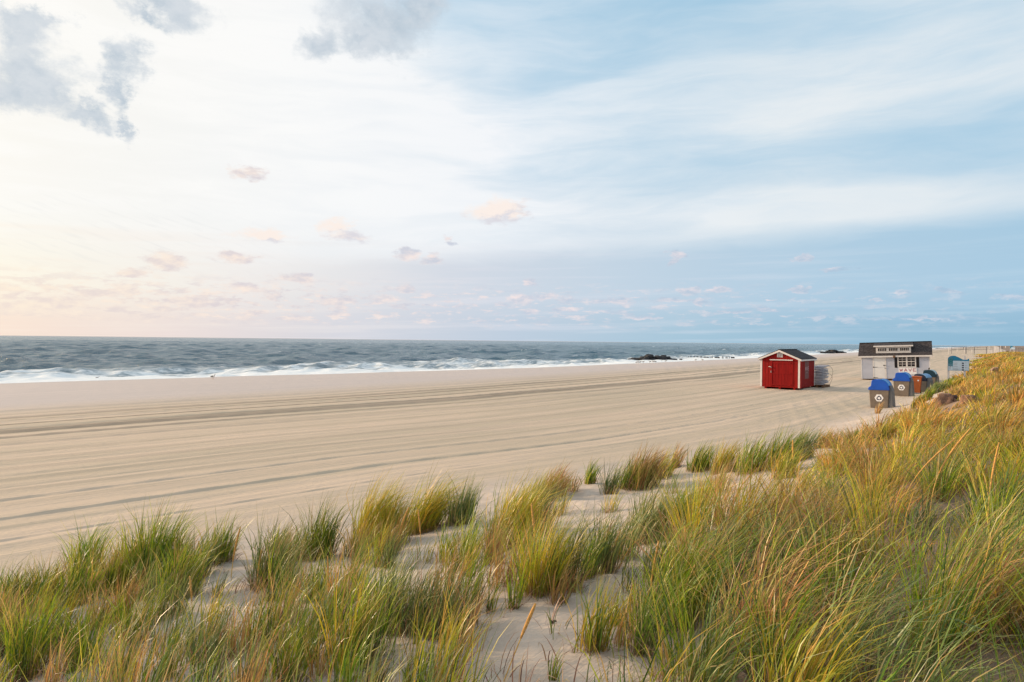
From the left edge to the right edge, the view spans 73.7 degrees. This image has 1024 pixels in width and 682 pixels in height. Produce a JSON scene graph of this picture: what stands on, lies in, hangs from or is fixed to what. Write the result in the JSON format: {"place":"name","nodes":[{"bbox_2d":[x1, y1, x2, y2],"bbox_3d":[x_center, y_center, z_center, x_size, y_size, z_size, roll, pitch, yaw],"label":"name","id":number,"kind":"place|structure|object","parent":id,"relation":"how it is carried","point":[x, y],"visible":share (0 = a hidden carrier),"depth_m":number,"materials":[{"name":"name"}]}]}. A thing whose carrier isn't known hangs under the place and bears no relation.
{"place":"outdoors","nodes":[
{"label":"outdoors","id":0,"kind":"place"},
{"bbox_2d":[0,336,975,383],"bbox_3d":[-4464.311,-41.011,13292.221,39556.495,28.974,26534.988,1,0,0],"label":"sea water","id":1,"kind":"structure","parent":0,"point":[26,359],"depth_m":169.26,"materials":[{"name":"liquid"}]},
{"bbox_2d":[0,335,1023,681],"bbox_3d":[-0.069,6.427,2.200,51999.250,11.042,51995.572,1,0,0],"label":"sand beach","id":2,"kind":"structure","parent":0,"point":[72,453],"depth_m":18.02,"materials":[{"name":"beige sand"}]},
{"bbox_2d":[147,526,231,602],"bbox_3d":[-3.284,2.238,6.984,0.847,0.855,0.994,1,0,-27],"label":"grass tuft","id":3,"kind":"object","parent":2,"relation":"on","point":[190,566],"visible":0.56,"depth_m":6.88,"materials":[{"name":"green plant"}]},
{"bbox_2d":[189,576,192,622],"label":"seed stalk","id":4,"kind":"object","parent":2,"relation":"on","point":[191,591],"visible":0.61,"depth_m":5.95,"materials":[{"name":"brown plant"}]},
{"bbox_2d":[195,508,253,566],"bbox_3d":[-3.621,2.444,8.567,0.800,0.764,0.816,1,0,-37],"label":"grass tuft","id":5,"kind":"object","parent":2,"relation":"on","point":[222,547],"visible":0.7,"depth_m":8.55,"materials":[{"name":"green plant"}]},
{"bbox_2d":[231,527,240,577],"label":"seed stalk","id":6,"kind":"object","parent":2,"relation":"on","point":[235,546],"visible":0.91,"depth_m":7.63,"materials":[{"name":"brown plant"}]},
{"bbox_2d":[256,550,261,587],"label":"seed stalk","id":7,"kind":"object","parent":2,"relation":"on","point":[259,565],"visible":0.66,"depth_m":6.91,"materials":[{"name":"brown plant"}]},
{"bbox_2d":[327,556,328,592],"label":"seed stalk","id":8,"kind":"object","parent":2,"relation":"on","point":[328,570],"visible":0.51,"depth_m":5.73,"materials":[{"name":"brown plant"}]},
{"bbox_2d":[337,466,426,546],"bbox_3d":[-1.780,2.269,9.344,1.471,1.269,1.472,1,0,21],"label":"grass tuft","id":9,"kind":"object","parent":2,"relation":"on","point":[367,509],"visible":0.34,"depth_m":9.23,"materials":[{"name":"green plant"}]},
{"bbox_2d":[397,507,408,550],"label":"seed stalk","id":10,"kind":"object","parent":2,"relation":"on","point":[404,517],"visible":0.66,"depth_m":8.33,"materials":[{"name":"brown plant"}]},
{"bbox_2d":[418,509,421,545],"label":"seed stalk","id":11,"kind":"object","parent":2,"relation":"on","point":[419,524],"visible":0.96,"depth_m":8.65,"materials":[{"name":"brown plant"}]},
{"bbox_2d":[403,458,480,534],"bbox_3d":[-1.207,2.319,9.958,1.391,1.277,1.233,1,0,-25],"label":"grass tuft","id":12,"kind":"object","parent":2,"relation":"on","point":[433,511],"visible":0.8,"depth_m":9.81,"materials":[{"name":"green plant"}]},
{"bbox_2d":[406,551,491,642],"bbox_3d":[-0.393,1.705,4.562,0.587,0.629,0.524,1,0,-30],"label":"grass tuft","id":13,"kind":"object","parent":2,"relation":"on","point":[453,602],"visible":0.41,"depth_m":4.53,"materials":[{"name":"green plant"}]},
{"bbox_2d":[442,469,487,526],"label":"grass tuft","id":14,"kind":"object","parent":2,"relation":"on","point":[457,513],"visible":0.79,"depth_m":9.78,"materials":[{"name":"green plant"}]},
{"bbox_2d":[482,554,534,609],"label":"grass tuft","id":15,"kind":"object","parent":2,"relation":"on","point":[516,596],"visible":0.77,"depth_m":4.99,"materials":[{"name":"green plant"}]},
{"bbox_2d":[0,351,1023,681],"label":"dune grass","id":16,"kind":"structure","parent":2,"relation":"on","point":[684,595],"depth_m":5.05,"materials":[{"name":"green plant"}]},
{"bbox_2d":[503,603,535,681],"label":"seed stalk","id":17,"kind":"object","parent":2,"relation":"on","point":[528,620],"visible":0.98,"depth_m":3.81,"materials":[{"name":"brown plant"}]},
{"bbox_2d":[531,503,535,542],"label":"seed stalk","id":18,"kind":"object","parent":2,"relation":"on","point":[532,513],"visible":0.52,"depth_m":6.91,"materials":[{"name":"brown plant"}]},
{"bbox_2d":[580,458,606,484],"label":"grass tuft","id":19,"kind":"object","parent":2,"relation":"on","point":[591,478],"visible":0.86,"depth_m":12.65,"materials":[{"name":"green plant"}]},
{"bbox_2d":[576,572,629,653],"bbox_3d":[0.529,1.599,4.064,0.371,0.547,0.334,1,0,-44],"label":"grass tuft","id":20,"kind":"object","parent":2,"relation":"on","point":[599,632],"visible":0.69,"depth_m":4.04,"materials":[{"name":"green plant"}]},
{"bbox_2d":[593,459,629,494],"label":"grass tuft","id":21,"kind":"object","parent":2,"relation":"on","point":[611,484],"visible":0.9,"depth_m":11.57,"materials":[{"name":"green plant"}]},
{"bbox_2d":[628,354,676,359],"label":"rock heap","id":22,"kind":"object","parent":2,"relation":"on","point":[653,357],"visible":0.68,"depth_m":155.97,"materials":[{"name":"grey stone"}]},
{"bbox_2d":[650,541,659,585],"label":"seed stalk","id":23,"kind":"object","parent":2,"relation":"on","point":[655,561],"visible":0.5,"depth_m":4.81,"materials":[{"name":"brown plant"}]},
{"bbox_2d":[758,349,816,389],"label":"beach hut","id":24,"kind":"object","parent":2,"relation":"on","point":[782,368],"visible":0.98,"depth_m":43.80,"materials":[{"name":"red paint"}]},
{"bbox_2d":[769,360,792,386],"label":"door","id":25,"kind":"structure","parent":24,"relation":"in","point":[781,373],"depth_m":43.64,"materials":[{"name":"red paint"}]},
{"bbox_2d":[805,362,808,378],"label":"window","id":26,"kind":"structure","parent":24,"relation":"attached to","point":[806,370],"depth_m":44.16,"materials":[{"name":"grey glass"}]},
{"bbox_2d":[811,384,829,387],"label":"pallet","id":27,"kind":"object","parent":2,"relation":"on","point":[823,386],"visible":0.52,"depth_m":45.94,"materials":[{"name":"wood"}]},
{"bbox_2d":[819,349,846,352],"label":"rock heap","id":28,"kind":"object","parent":2,"relation":"on","point":[832,351],"visible":0.85,"depth_m":308.35,"materials":[{"name":"grey stone"}]},
{"bbox_2d":[868,379,895,407],"bbox_3d":[17.165,2.472,31.671,1.019,1.435,0.792,-1,-1,38],"label":"recycling bin","id":29,"kind":"object","parent":2,"relation":"on","point":[881,391],"visible":0.94,"depth_m":31.39,"materials":[{"name":"plastic"}]},
{"bbox_2d":[858,341,931,380],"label":"beach hut","id":30,"kind":"object","parent":2,"relation":"on","point":[884,360],"visible":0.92,"depth_m":55.91,"materials":[{"name":"white wood"}]},
{"bbox_2d":[872,357,886,378],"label":"door","id":31,"kind":"structure","parent":30,"relation":"in","point":[879,373],"depth_m":56.27,"materials":[{"name":"white paint"}]},
{"bbox_2d":[897,357,915,367],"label":"window","id":32,"kind":"structure","parent":30,"relation":"in","point":[903,362],"depth_m":55.27,"materials":[{"name":"white paint"}]},
{"bbox_2d":[899,368,916,374],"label":"sign panel","id":33,"kind":"object","parent":30,"relation":"attached to","point":[911,371],"visible":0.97,"depth_m":55.15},
{"bbox_2d":[893,372,914,395],"bbox_3d":[22.471,2.502,39.166,1.019,1.435,0.792,0,0,38],"label":"recycling bin","id":34,"kind":"object","parent":2,"relation":"on","point":[903,383],"visible":0.98,"depth_m":38.88,"materials":[{"name":"plastic"}]},
{"bbox_2d":[911,376,921,392],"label":"trash bin","id":35,"kind":"object","parent":2,"relation":"on","point":[917,380],"visible":0.68,"depth_m":40.66,"materials":[{"name":"orange plastic"}]},
{"bbox_2d":[914,373,932,391],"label":"recycling bin","id":36,"kind":"object","parent":2,"relation":"on","point":[927,379],"visible":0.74,"depth_m":42.18,"materials":[{"name":"plastic"}]},
{"bbox_2d":[898,438,955,517],"bbox_3d":[4.082,1.373,6.732,0.584,0.855,0.029,1,0,0],"label":"seed stalk","id":37,"kind":"object","parent":2,"relation":"on","point":[931,459],"visible":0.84,"depth_m":6.73,"materials":[{"name":"beige plant"}]},
{"bbox_2d":[923,367,938,385],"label":"recycling bin","id":38,"kind":"object","parent":2,"relation":"on","point":[933,374],"visible":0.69,"depth_m":45.17,"materials":[{"name":"plastic"}]},
{"bbox_2d":[933,393,957,407],"bbox_3d":[12.879,1.894,20.307,0.587,0.656,0.556,1,0,-23],"label":"boulder","id":39,"kind":"object","parent":2,"relation":"on","point":[946,398],"visible":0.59,"depth_m":20.18,"materials":[{"name":"brown stone"}]},
{"bbox_2d":[930,427,971,511],"bbox_3d":[4.294,1.318,6.693,0.412,0.962,0.030,1,0,0],"label":"seed stalk","id":40,"kind":"object","parent":2,"relation":"on","point":[954,447],"visible":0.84,"depth_m":6.69,"materials":[{"name":"beige plant"}]},
{"bbox_2d":[947,356,968,378],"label":"information sign","id":41,"kind":"object","parent":2,"relation":"on","point":[955,363],"visible":0.98,"depth_m":54.41,"materials":[{"name":"grey"}]},
{"bbox_2d":[960,395,975,405],"bbox_3d":[12.499,1.664,18.599,0.412,0.379,0.374,1,0,-23],"label":"boulder","id":42,"kind":"object","parent":2,"relation":"on","point":[963,398],"visible":0.47,"depth_m":18.52,"materials":[{"name":"brown stone"}]},
{"bbox_2d":[988,442,999,513],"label":"seed stalk","id":43,"kind":"object","parent":2,"relation":"on","point":[993,468],"visible":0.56,"depth_m":5.79,"materials":[{"name":"beige plant"}]},
{"bbox_2d":[990,367,998,371],"bbox_3d":[22.811,1.641,32.305,0.365,0.819,0.271,1,0,0],"label":"boulder","id":44,"kind":"object","parent":2,"relation":"on","point":[994,368],"visible":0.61,"depth_m":32.23,"materials":[{"name":"brown stone"}]},
{"bbox_2d":[0,0,1023,345],"label":"sky","id":45,"kind":"structure","parent":0,"point":[675,171],"materials":[{"name":"blue"}]}
]}

